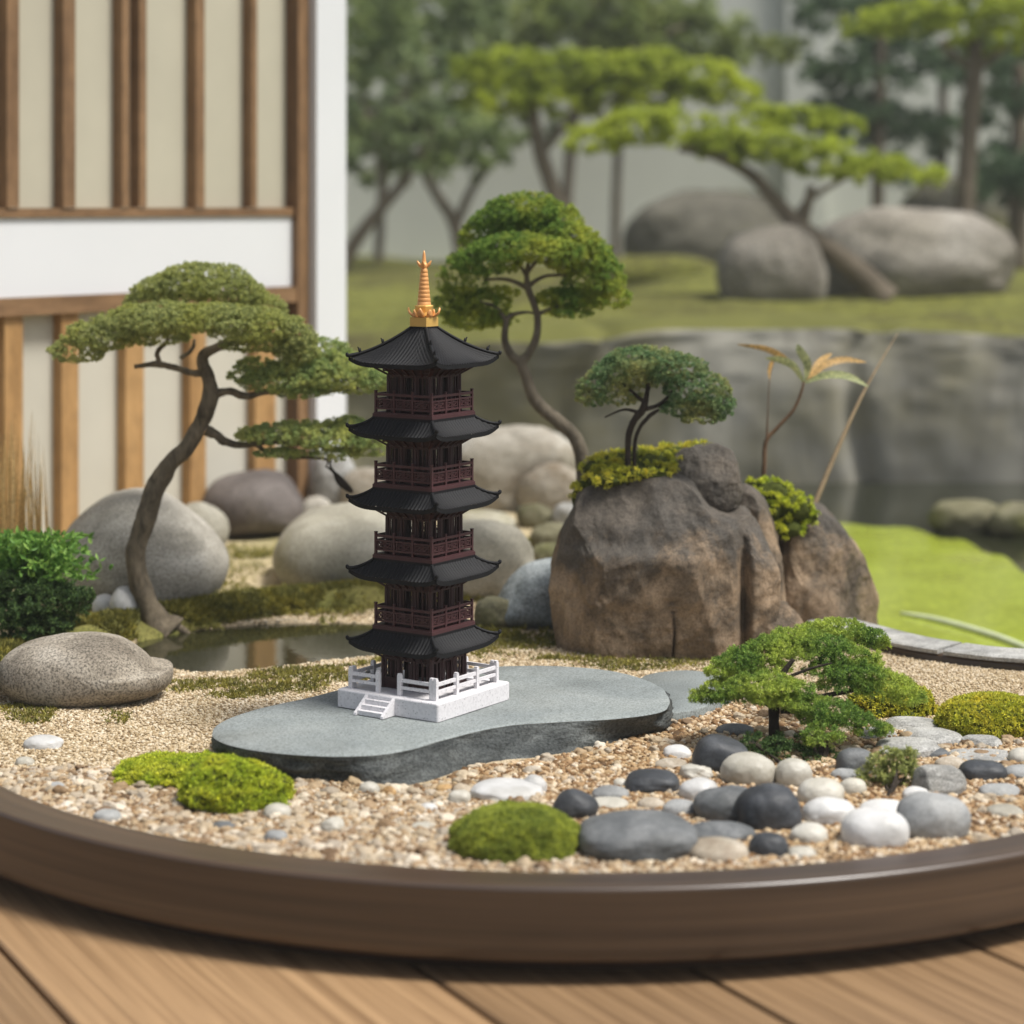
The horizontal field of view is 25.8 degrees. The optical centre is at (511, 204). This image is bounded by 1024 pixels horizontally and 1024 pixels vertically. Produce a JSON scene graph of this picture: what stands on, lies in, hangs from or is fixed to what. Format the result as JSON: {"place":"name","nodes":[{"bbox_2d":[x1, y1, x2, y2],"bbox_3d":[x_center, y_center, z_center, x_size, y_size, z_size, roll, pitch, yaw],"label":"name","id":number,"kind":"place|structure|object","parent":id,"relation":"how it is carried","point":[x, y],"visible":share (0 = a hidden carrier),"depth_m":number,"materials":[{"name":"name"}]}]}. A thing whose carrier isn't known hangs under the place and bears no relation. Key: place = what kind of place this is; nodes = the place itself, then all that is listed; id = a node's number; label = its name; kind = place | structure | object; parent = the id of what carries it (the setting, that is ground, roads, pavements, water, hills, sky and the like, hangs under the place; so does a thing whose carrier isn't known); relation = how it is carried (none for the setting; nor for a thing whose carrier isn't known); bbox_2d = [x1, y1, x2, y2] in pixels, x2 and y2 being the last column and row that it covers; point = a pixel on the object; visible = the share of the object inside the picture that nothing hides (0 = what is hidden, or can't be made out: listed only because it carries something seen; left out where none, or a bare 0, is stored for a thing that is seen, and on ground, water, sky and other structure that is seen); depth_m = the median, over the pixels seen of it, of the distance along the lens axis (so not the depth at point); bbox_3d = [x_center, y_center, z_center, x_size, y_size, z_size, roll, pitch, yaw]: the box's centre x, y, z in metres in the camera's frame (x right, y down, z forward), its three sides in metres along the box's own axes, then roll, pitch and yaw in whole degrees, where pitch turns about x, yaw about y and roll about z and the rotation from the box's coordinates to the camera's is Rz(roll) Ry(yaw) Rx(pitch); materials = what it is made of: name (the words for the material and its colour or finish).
{"place":"outdoors","nodes":[
{"label":"outdoors","id":0,"kind":"place"},
{"bbox_2d":[0,512,533,633],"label":"garden ground","id":1,"kind":"structure","parent":0,"point":[268,542],"depth_m":2.73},
{"bbox_2d":[0,410,47,533],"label":"reeds","id":2,"kind":"object","parent":1,"relation":"on","point":[13,514],"visible":0.68,"depth_m":2.41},
{"bbox_2d":[0,567,96,640],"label":"shrub","id":3,"kind":"object","parent":1,"relation":"on","point":[26,611],"visible":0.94,"depth_m":2.15,"materials":[{"name":"green plant"}]},
{"bbox_2d":[0,525,112,591],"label":"shrub","id":4,"kind":"object","parent":1,"relation":"on","point":[46,554],"visible":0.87,"depth_m":2.16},
{"bbox_2d":[62,488,228,604],"bbox_3d":[-0.398,0.380,2.431,0.180,0.143,0.199,0,0,0],"label":"boulder","id":5,"kind":"object","parent":1,"relation":"on","point":[187,553],"visible":0.56,"depth_m":2.35,"materials":[{"name":"stone"}]},
{"bbox_2d":[0,0,345,541],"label":"house","id":6,"kind":"structure","parent":1,"relation":"on","point":[140,139],"depth_m":2.95,"materials":[{"name":"white paint"}]},
{"bbox_2d":[186,502,229,544],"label":"boulder","id":7,"kind":"object","parent":1,"relation":"on","point":[215,519],"visible":0.27,"depth_m":2.79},
{"bbox_2d":[67,585,390,641],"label":"moss bank","id":8,"kind":"structure","parent":1,"relation":"on","point":[146,632],"depth_m":2.42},
{"bbox_2d":[46,260,387,636],"bbox_3d":[-0.295,0.257,2.300,0.358,0.399,0.164,0,0,0],"label":"bonsai tree","id":9,"kind":"object","parent":8,"relation":"on","point":[246,312],"visible":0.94,"depth_m":2.29,"materials":[{"name":"plant"}]},
{"bbox_2d":[0,577,492,688],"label":"moss","id":10,"kind":"object","parent":8,"relation":"on","point":[217,606],"visible":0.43,"depth_m":2.36,"materials":[{"name":"plant"}]},
{"bbox_2d":[202,469,303,537],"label":"boulder","id":11,"kind":"object","parent":1,"relation":"on","point":[258,503],"visible":0.86,"depth_m":2.95,"materials":[{"name":"stone"}]},
{"bbox_2d":[66,537,554,638],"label":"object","id":12,"kind":"object","parent":1,"relation":"on","point":[263,553],"visible":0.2,"depth_m":2.40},
{"bbox_2d":[310,452,354,503],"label":"boulder","id":13,"kind":"object","parent":1,"relation":"on","point":[324,484],"visible":0.33,"depth_m":3.14,"materials":[{"name":"grey stone"}]},
{"bbox_2d":[272,502,411,584],"bbox_3d":[-0.188,0.401,2.613,0.182,0.103,0.245,0,0,0],"label":"boulder","id":14,"kind":"object","parent":1,"relation":"on","point":[323,543],"visible":0.48,"depth_m":2.51,"materials":[{"name":"stone"}]},
{"bbox_2d":[340,467,384,502],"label":"boulder","id":15,"kind":"object","parent":1,"relation":"on","point":[359,480],"visible":0.28,"depth_m":3.11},
{"bbox_2d":[463,509,515,525],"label":"boulder","id":16,"kind":"object","parent":1,"relation":"on","point":[498,516],"visible":0.2,"depth_m":2.89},
{"bbox_2d":[463,519,534,599],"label":"boulder","id":17,"kind":"object","parent":1,"relation":"on","point":[510,546],"visible":0.34,"depth_m":2.46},
{"bbox_2d":[462,425,575,511],"bbox_3d":[0.002,0.391,3.224,0.189,0.151,0.113,0,0,0],"label":"boulder","id":18,"kind":"object","parent":1,"relation":"on","point":[507,460],"visible":0.43,"depth_m":3.17,"materials":[{"name":"stone"}]},
{"bbox_2d":[516,503,552,527],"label":"boulder","id":19,"kind":"object","parent":1,"relation":"on","point":[532,515],"visible":0.73,"depth_m":3.02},
{"bbox_2d":[530,522,562,547],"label":"boulder","id":20,"kind":"object","parent":1,"relation":"on","point":[548,532],"visible":0.41,"depth_m":2.80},
{"bbox_2d":[517,462,575,511],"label":"boulder","id":21,"kind":"object","parent":1,"relation":"on","point":[547,484],"visible":0.56,"depth_m":3.14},
{"bbox_2d":[346,256,1023,351],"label":"moss ground","id":22,"kind":"structure","parent":0,"point":[381,297],"depth_m":5.25,"materials":[{"name":"plant"}]},
{"bbox_2d":[346,0,481,272],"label":"leafy tree","id":23,"kind":"object","parent":22,"relation":"on","point":[402,120],"visible":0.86,"depth_m":6.88,"materials":[{"name":"plant"}]},
{"bbox_2d":[346,0,501,262],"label":"leafy tree","id":24,"kind":"object","parent":22,"relation":"on","point":[417,87],"visible":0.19,"depth_m":8.33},
{"bbox_2d":[357,0,544,253],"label":"leafy tree","id":25,"kind":"object","parent":22,"relation":"on","point":[485,24],"visible":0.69,"depth_m":7.26,"materials":[{"name":"plant"}]},
{"bbox_2d":[450,0,758,256],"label":"leafy tree","id":26,"kind":"object","parent":22,"relation":"on","point":[739,17],"visible":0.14,"depth_m":8.58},
{"bbox_2d":[447,43,765,273],"bbox_3d":[0.256,-0.123,6.097,0.870,0.635,0.244,0,0,0],"label":"pine tree","id":27,"kind":"object","parent":22,"relation":"on","point":[632,71],"visible":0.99,"depth_m":6.06,"materials":[{"name":"plant"}]},
{"bbox_2d":[468,0,813,208],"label":"leafy tree","id":28,"kind":"object","parent":22,"relation":"on","point":[614,32],"visible":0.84,"depth_m":7.95,"materials":[{"name":"plant"}]},
{"bbox_2d":[594,255,715,284],"bbox_3d":[0.444,0.213,6.753,0.405,0.126,0.243,0,0,0],"label":"moss mound","id":29,"kind":"object","parent":22,"relation":"on","point":[639,269],"visible":0.38,"depth_m":6.65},
{"bbox_2d":[346,0,1020,260],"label":"garden wall","id":30,"kind":"structure","parent":22,"relation":"on","point":[416,225],"depth_m":9.21,"materials":[{"name":"paint"}]},
{"bbox_2d":[622,189,783,263],"bbox_3d":[0.680,0.125,7.656,0.608,0.354,0.426,0,0,0],"label":"boulder","id":31,"kind":"object","parent":22,"relation":"on","point":[703,224],"visible":0.46,"depth_m":7.50,"materials":[{"name":"stone"}]},
{"bbox_2d":[559,99,949,302],"bbox_3d":[0.580,-0.003,5.399,0.937,0.516,0.308,0,0,0],"label":"pine tree","id":32,"kind":"object","parent":22,"relation":"on","point":[732,144],"visible":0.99,"depth_m":5.33,"materials":[{"name":"plant"}]},
{"bbox_2d":[716,224,827,300],"bbox_3d":[0.616,0.161,5.324,0.265,0.232,0.185,0,0,0],"label":"boulder","id":33,"kind":"object","parent":22,"relation":"on","point":[784,262],"visible":0.76,"depth_m":5.25,"materials":[{"name":"stone"}]},
{"bbox_2d":[785,0,1019,165],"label":"conifer tree","id":34,"kind":"object","parent":22,"relation":"on","point":[865,44],"visible":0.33,"depth_m":8.15,"materials":[{"name":"plant"}]},
{"bbox_2d":[795,0,1023,207],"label":"conifer tree","id":35,"kind":"object","parent":22,"relation":"on","point":[879,110],"visible":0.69,"depth_m":7.58,"materials":[{"name":"plant"}]},
{"bbox_2d":[820,206,1017,297],"bbox_3d":[1.002,0.146,5.609,0.522,0.285,0.366,0,0,0],"label":"boulder","id":36,"kind":"object","parent":22,"relation":"on","point":[905,252],"visible":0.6,"depth_m":5.46,"materials":[{"name":"stone"}]},
{"bbox_2d":[835,0,1023,213],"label":"pine tree","id":37,"kind":"object","parent":22,"relation":"on","point":[883,19],"visible":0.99,"depth_m":6.38,"materials":[{"name":"plant"}]},
{"bbox_2d":[900,175,1008,231],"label":"boulder","id":38,"kind":"object","parent":22,"relation":"on","point":[934,198],"visible":0.13,"depth_m":7.78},
{"bbox_2d":[951,141,1023,223],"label":"shrub","id":39,"kind":"object","parent":22,"relation":"on","point":[1005,178],"visible":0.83,"depth_m":6.89,"materials":[{"name":"green plant"}]},
{"bbox_2d":[975,39,1023,268],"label":"conifer tree","id":40,"kind":"object","parent":22,"relation":"on","point":[1016,142],"visible":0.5,"depth_m":7.18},
{"bbox_2d":[742,481,1023,571],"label":"lake water","id":41,"kind":"structure","parent":0,"point":[879,504],"depth_m":4.05,"materials":[{"name":"grey liquid"}]},
{"bbox_2d":[840,523,1023,647],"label":"lawn","id":42,"kind":"structure","parent":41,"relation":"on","point":[913,570],"depth_m":3.15,"materials":[{"name":"plant"}]},
{"bbox_2d":[900,612,1023,648],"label":"reed stalk","id":43,"kind":"object","parent":42,"relation":"on","point":[987,633],"visible":0.99,"depth_m":2.80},
{"bbox_2d":[928,499,997,533],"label":"boulder","id":44,"kind":"object","parent":41,"relation":"on","point":[965,516],"visible":0.74,"depth_m":3.65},
{"bbox_2d":[989,502,1023,538],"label":"boulder","id":45,"kind":"object","parent":41,"relation":"on","point":[1007,520],"visible":0.88,"depth_m":3.60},
{"label":"ground","id":46,"kind":"structure","parent":0,"visible":0},
{"bbox_2d":[346,313,1023,482],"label":"rock wall","id":47,"kind":"structure","parent":46,"relation":"on","point":[941,404],"depth_m":4.31,"materials":[{"name":"stone"}]},
{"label":"deck joists","id":48,"kind":"structure","parent":46,"relation":"on","visible":0},
{"bbox_2d":[0,878,1023,1023],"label":"deck","id":49,"kind":"structure","parent":48,"relation":"on","point":[63,962],"depth_m":1.41,"materials":[{"name":"brown wood"}]},
{"bbox_2d":[0,605,1023,970],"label":"garden tray","id":50,"kind":"object","parent":49,"relation":"on","point":[588,921],"visible":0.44,"depth_m":1.44,"materials":[{"name":"brown wood"}]},
{"bbox_2d":[0,603,1023,860],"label":"sand","id":51,"kind":"structure","parent":50,"relation":"on","point":[294,617],"depth_m":2.04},
{"bbox_2d":[0,631,173,708],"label":"boulder","id":52,"kind":"object","parent":51,"relation":"on","point":[89,669],"visible":0.91,"depth_m":1.94,"materials":[{"name":"stone"}]},
{"bbox_2d":[111,749,219,787],"bbox_3d":[-0.254,0.430,1.709,0.102,0.022,0.090,0,0,0],"label":"moss mound","id":53,"kind":"object","parent":51,"relation":"on","point":[162,768],"visible":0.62,"depth_m":1.69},
{"bbox_2d":[176,753,296,813],"bbox_3d":[-0.201,0.421,1.633,0.088,0.040,0.080,0,0,0],"label":"moss mound","id":54,"kind":"object","parent":51,"relation":"on","point":[228,783],"visible":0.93,"depth_m":1.61,"materials":[{"name":"plant"}]},
{"bbox_2d":[136,623,376,672],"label":"pond water","id":55,"kind":"structure","parent":51,"relation":"on","point":[232,648],"depth_m":2.23,"materials":[{"name":"grey liquid"}]},
{"bbox_2d":[0,633,710,724],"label":"moss","id":56,"kind":"object","parent":51,"relation":"on","point":[287,683],"visible":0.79,"depth_m":2.07,"materials":[{"name":"plant"}]},
{"bbox_2d":[211,666,673,784],"bbox_3d":[-0.057,0.428,1.857,0.425,0.028,0.261,0,0,-37],"label":"stone slab","id":57,"kind":"object","parent":51,"relation":"on","point":[333,734],"depth_m":1.78,"materials":[{"name":"stone"}]},
{"bbox_2d":[338,251,508,721],"bbox_3d":[-0.077,0.226,1.854,0.103,0.376,0.119,0,0,34],"label":"pagoda","id":58,"kind":"object","parent":57,"relation":"on","point":[424,634],"visible":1,"depth_m":1.84,"materials":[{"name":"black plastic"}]},
{"bbox_2d":[474,596,510,629],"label":"boulder","id":59,"kind":"object","parent":51,"relation":"on","point":[489,610],"visible":0.76,"depth_m":2.30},
{"bbox_2d":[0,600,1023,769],"bbox_3d":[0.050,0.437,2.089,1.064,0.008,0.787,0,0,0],"label":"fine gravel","id":60,"kind":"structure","parent":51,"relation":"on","point":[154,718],"depth_m":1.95,"materials":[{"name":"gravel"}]},
{"bbox_2d":[23,734,63,749],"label":"pebble","id":61,"kind":"object","parent":60,"relation":"on","point":[42,741],"visible":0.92,"depth_m":1.80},
{"bbox_2d":[0,698,1023,872],"bbox_3d":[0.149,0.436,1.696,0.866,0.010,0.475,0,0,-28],"label":"tan gravel","id":62,"kind":"structure","parent":51,"relation":"on","point":[830,847],"depth_m":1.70,"materials":[{"name":"gravel"}]},
{"bbox_2d":[470,778,542,800],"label":"pebble","id":63,"kind":"object","parent":62,"relation":"on","point":[500,788],"visible":0.7,"depth_m":1.64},
{"bbox_2d":[552,788,598,819],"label":"pebble","id":64,"kind":"object","parent":62,"relation":"on","point":[577,804],"visible":0.74,"depth_m":1.59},
{"bbox_2d":[578,809,698,861],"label":"pebble","id":65,"kind":"object","parent":62,"relation":"on","point":[633,835],"visible":0.89,"depth_m":1.49,"materials":[{"name":"grey stone"}]},
{"bbox_2d":[625,768,679,793],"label":"pebble","id":66,"kind":"object","parent":62,"relation":"on","point":[651,780],"visible":0.73,"depth_m":1.66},
{"bbox_2d":[678,777,717,800],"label":"pebble","id":67,"kind":"object","parent":62,"relation":"on","point":[690,789],"visible":0.54,"depth_m":1.64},
{"bbox_2d":[689,836,749,862],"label":"pebble","id":68,"kind":"object","parent":62,"relation":"on","point":[717,848],"visible":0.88,"depth_m":1.49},
{"bbox_2d":[692,734,747,772],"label":"pebble","id":69,"kind":"object","parent":62,"relation":"on","point":[713,752],"visible":0.61,"depth_m":1.72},
{"bbox_2d":[693,785,746,821],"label":"pebble","id":70,"kind":"object","parent":62,"relation":"on","point":[715,804],"visible":0.57,"depth_m":1.58,"materials":[{"name":"grey stone"}]},
{"bbox_2d":[694,821,755,841],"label":"pebble","id":71,"kind":"object","parent":62,"relation":"on","point":[734,830],"visible":0.56,"depth_m":1.54,"materials":[{"name":"grey stone"}]},
{"bbox_2d":[720,752,775,784],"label":"pebble","id":72,"kind":"object","parent":62,"relation":"on","point":[746,768],"visible":0.79,"depth_m":1.68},
{"bbox_2d":[736,783,801,830],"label":"pebble","id":73,"kind":"object","parent":62,"relation":"on","point":[772,806],"visible":0.75,"depth_m":1.56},
{"bbox_2d":[739,730,839,762],"bbox_3d":[0.223,0.432,1.766,0.094,0.039,0.067,0,0,-31],"label":"shrub","id":74,"kind":"object","parent":62,"relation":"on","point":[785,744],"visible":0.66,"depth_m":1.76,"materials":[{"name":"green plant"}]},
{"bbox_2d":[775,758,812,786],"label":"pebble","id":75,"kind":"object","parent":62,"relation":"on","point":[796,772],"visible":0.65,"depth_m":1.68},
{"bbox_2d":[687,616,927,744],"bbox_3d":[0.253,0.394,1.817,0.205,0.102,0.135,0,0,-44],"label":"bonsai tree","id":76,"kind":"object","parent":62,"relation":"on","point":[749,665],"visible":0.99,"depth_m":1.80,"materials":[{"name":"green plant"}]},
{"bbox_2d":[789,822,827,843],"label":"pebble","id":77,"kind":"object","parent":62,"relation":"on","point":[805,832],"visible":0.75,"depth_m":1.53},
{"bbox_2d":[797,777,844,802],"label":"pebble","id":78,"kind":"object","parent":62,"relation":"on","point":[810,789],"visible":0.62,"depth_m":1.63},
{"bbox_2d":[800,719,847,757],"bbox_3d":[0.244,0.421,1.765,0.036,0.033,0.033,0,0,-21],"label":"shrub","id":79,"kind":"object","parent":62,"relation":"on","point":[820,736],"visible":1,"depth_m":1.76,"materials":[{"name":"green plant"}]},
{"bbox_2d":[802,797,854,824],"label":"pebble","id":80,"kind":"object","parent":62,"relation":"on","point":[824,810],"visible":0.6,"depth_m":1.58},
{"bbox_2d":[841,807,909,847],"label":"pebble","id":81,"kind":"object","parent":62,"relation":"on","point":[873,827],"visible":0.88,"depth_m":1.52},
{"bbox_2d":[853,744,919,795],"bbox_3d":[0.278,0.427,1.683,0.050,0.043,0.055,0,0,43],"label":"shrub","id":82,"kind":"object","parent":62,"relation":"on","point":[885,776],"visible":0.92,"depth_m":1.68,"materials":[{"name":"green plant"}]},
{"bbox_2d":[875,736,940,757],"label":"pebble","id":83,"kind":"object","parent":62,"relation":"on","point":[926,747],"visible":0.62,"depth_m":1.78,"materials":[{"name":"grey stone"}]},
{"bbox_2d":[903,727,962,744],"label":"pebble","id":84,"kind":"object","parent":62,"relation":"on","point":[937,735],"visible":0.56,"depth_m":1.82,"materials":[{"name":"grey stone"}]},
{"bbox_2d":[896,791,970,838],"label":"pebble","id":85,"kind":"object","parent":62,"relation":"on","point":[928,814],"visible":0.69,"depth_m":1.54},
{"bbox_2d":[911,764,966,794],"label":"pebble","id":86,"kind":"object","parent":62,"relation":"on","point":[945,779],"visible":0.68,"depth_m":1.66,"materials":[{"name":"grey stone"}]},
{"bbox_2d":[958,759,1007,780],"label":"pebble","id":87,"kind":"object","parent":62,"relation":"on","point":[971,769],"visible":0.79,"depth_m":1.70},
{"bbox_2d":[448,800,580,863],"bbox_3d":[0.002,0.422,1.515,0.093,0.037,0.078,0,0,0],"label":"moss mound","id":88,"kind":"object","parent":51,"relation":"on","point":[504,831],"visible":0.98,"depth_m":1.49,"materials":[{"name":"plant"}]},
{"bbox_2d":[498,558,552,628],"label":"boulder","id":89,"kind":"object","parent":51,"relation":"on","point":[524,591],"visible":0.49,"depth_m":2.30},
{"bbox_2d":[430,189,633,480],"bbox_3d":[0.022,0.209,2.407,0.221,0.453,0.128,0,0,0],"label":"bonsai tree","id":90,"kind":"object","parent":51,"relation":"on","point":[517,229],"visible":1,"depth_m":2.41,"materials":[{"name":"green plant"}]},
{"bbox_2d":[549,473,780,659],"bbox_3d":[0.149,0.366,2.225,0.226,0.205,0.179,0,0,0],"label":"boulder","id":91,"kind":"object","parent":51,"relation":"on","point":[677,566],"visible":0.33,"depth_m":2.16,"materials":[{"name":"stone"}]},
{"bbox_2d":[567,437,711,508],"bbox_3d":[0.127,0.272,2.250,0.114,0.072,0.154,0,0,38],"label":"moss cushion","id":92,"kind":"object","parent":91,"relation":"on","point":[606,469],"visible":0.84,"depth_m":2.23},
{"bbox_2d":[573,344,736,485],"bbox_3d":[0.141,0.207,2.212,0.162,0.140,0.085,0,0,0],"label":"bonsai tree","id":93,"kind":"object","parent":92,"relation":"on","point":[645,368],"visible":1,"depth_m":2.20,"materials":[{"name":"green plant"}]},
{"bbox_2d":[673,442,741,512],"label":"boulder","id":94,"kind":"object","parent":91,"relation":"on","point":[711,471],"visible":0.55,"depth_m":2.23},
{"bbox_2d":[641,670,729,719],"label":"stepping stone","id":95,"kind":"object","parent":51,"relation":"on","point":[677,685],"visible":0.34,"depth_m":1.99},
{"bbox_2d":[739,483,785,600],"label":"boulder","id":96,"kind":"object","parent":51,"relation":"on","point":[754,501],"visible":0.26,"depth_m":2.27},
{"bbox_2d":[748,832,788,856],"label":"pebble","id":97,"kind":"object","parent":51,"relation":"on","point":[764,843],"visible":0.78,"depth_m":1.50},
{"bbox_2d":[765,600,802,654],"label":"boulder","id":98,"kind":"object","parent":51,"relation":"on","point":[788,615],"visible":0.29,"depth_m":2.18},
{"bbox_2d":[775,502,878,624],"bbox_3d":[0.316,0.396,2.360,0.142,0.162,0.141,0,0,0],"label":"boulder","id":99,"kind":"object","parent":51,"relation":"on","point":[827,573],"visible":0.37,"depth_m":2.31,"materials":[{"name":"stone"}]},
{"bbox_2d":[745,474,821,540],"bbox_3d":[0.278,0.312,2.310,0.080,0.065,0.054,0,0,0],"label":"moss cushion","id":100,"kind":"object","parent":99,"relation":"on","point":[792,512],"visible":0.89,"depth_m":2.30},
{"bbox_2d":[737,344,868,477],"bbox_3d":[0.311,0.229,2.390,0.141,0.161,0.062,0,0,0],"label":"sapling","id":101,"kind":"object","parent":99,"relation":"on","point":[811,372],"visible":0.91,"depth_m":2.38,"materials":[{"name":"orange plant"}]},
{"bbox_2d":[813,334,897,502],"bbox_3d":[0.376,0.236,2.443,0.008,0.182,0.193,0,0,39],"label":"stick","id":102,"kind":"object","parent":99,"relation":"on","point":[829,468],"visible":0.93,"depth_m":2.41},
{"bbox_2d":[836,748,874,773],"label":"pebble","id":103,"kind":"object","parent":51,"relation":"on","point":[852,758],"visible":0.54,"depth_m":1.71,"materials":[{"name":"grey stone"}]},
{"bbox_2d":[847,679,939,718],"bbox_3d":[0.328,0.424,1.929,0.086,0.034,0.072,0,0,0],"label":"moss mound","id":104,"kind":"object","parent":51,"relation":"on","point":[885,709],"visible":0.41,"depth_m":1.90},
{"bbox_2d":[887,716,937,729],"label":"pebble","id":105,"kind":"object","parent":51,"relation":"on","point":[902,722],"visible":0.59,"depth_m":1.87,"materials":[{"name":"grey stone"}]},
{"bbox_2d":[933,690,1023,739],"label":"moss mound","id":106,"kind":"object","parent":51,"relation":"on","point":[997,714],"visible":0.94,"depth_m":1.84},
{"bbox_2d":[808,618,962,653],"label":"edging stone","id":107,"kind":"object","parent":50,"relation":"on","point":[905,640],"visible":0.58,"depth_m":2.18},
{"bbox_2d":[943,643,1023,662],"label":"edging stone","id":108,"kind":"object","parent":50,"relation":"on","point":[983,652],"visible":1,"depth_m":2.13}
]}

